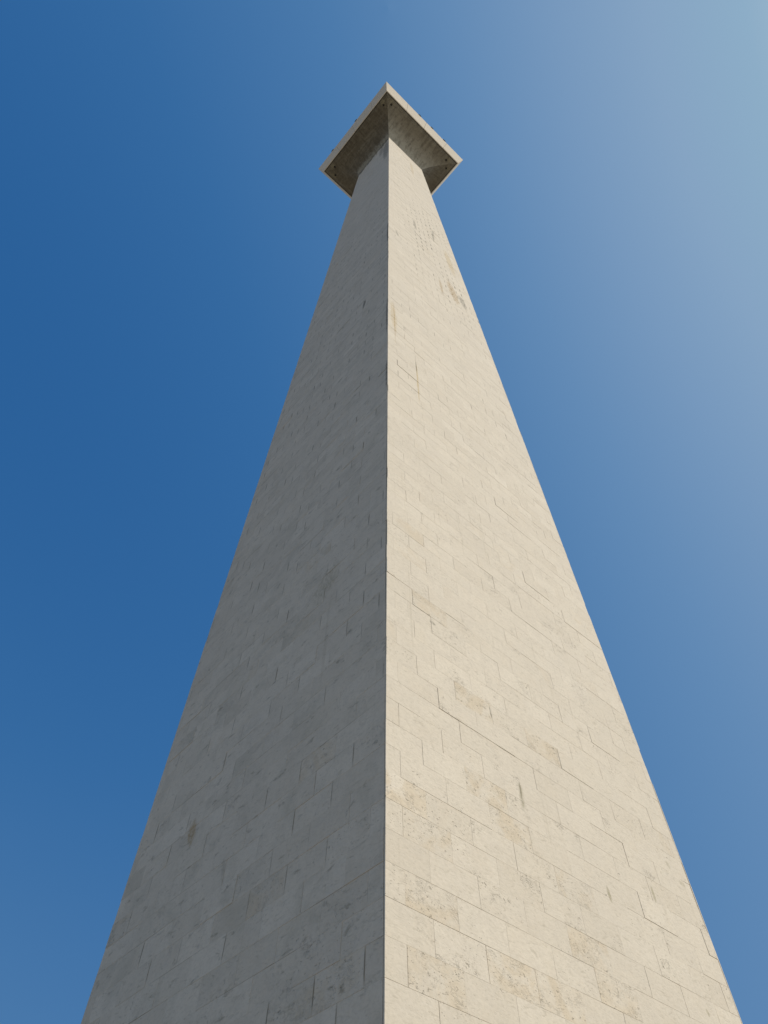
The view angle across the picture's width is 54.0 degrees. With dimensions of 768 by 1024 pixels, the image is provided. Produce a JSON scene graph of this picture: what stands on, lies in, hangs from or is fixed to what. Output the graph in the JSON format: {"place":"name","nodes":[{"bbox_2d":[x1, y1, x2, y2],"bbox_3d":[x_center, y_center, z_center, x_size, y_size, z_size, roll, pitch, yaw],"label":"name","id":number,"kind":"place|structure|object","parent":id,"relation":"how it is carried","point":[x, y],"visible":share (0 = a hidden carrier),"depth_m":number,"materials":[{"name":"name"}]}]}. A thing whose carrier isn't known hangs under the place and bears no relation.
{"place":"outdoors","nodes":[
{"label":"outdoors","id":0,"kind":"place"},
{"bbox_2d":[0,0,767,1023],"label":"sky","id":1,"kind":"structure","parent":0,"point":[171,224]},
{"label":"ground","id":2,"kind":"structure","parent":0,"visible":0},
{"bbox_3d":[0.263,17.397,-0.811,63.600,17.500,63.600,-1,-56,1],"label":"terrace","id":3,"kind":"structure","parent":2,"relation":"on","visible":0},
{"bbox_2d":[81,82,742,1023],"bbox_3d":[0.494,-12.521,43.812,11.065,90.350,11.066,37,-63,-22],"label":"obelisk","id":4,"kind":"object","parent":3,"relation":"on","point":[405,778],"visible":1,"depth_m":13.53,"materials":[{"name":"stone"}]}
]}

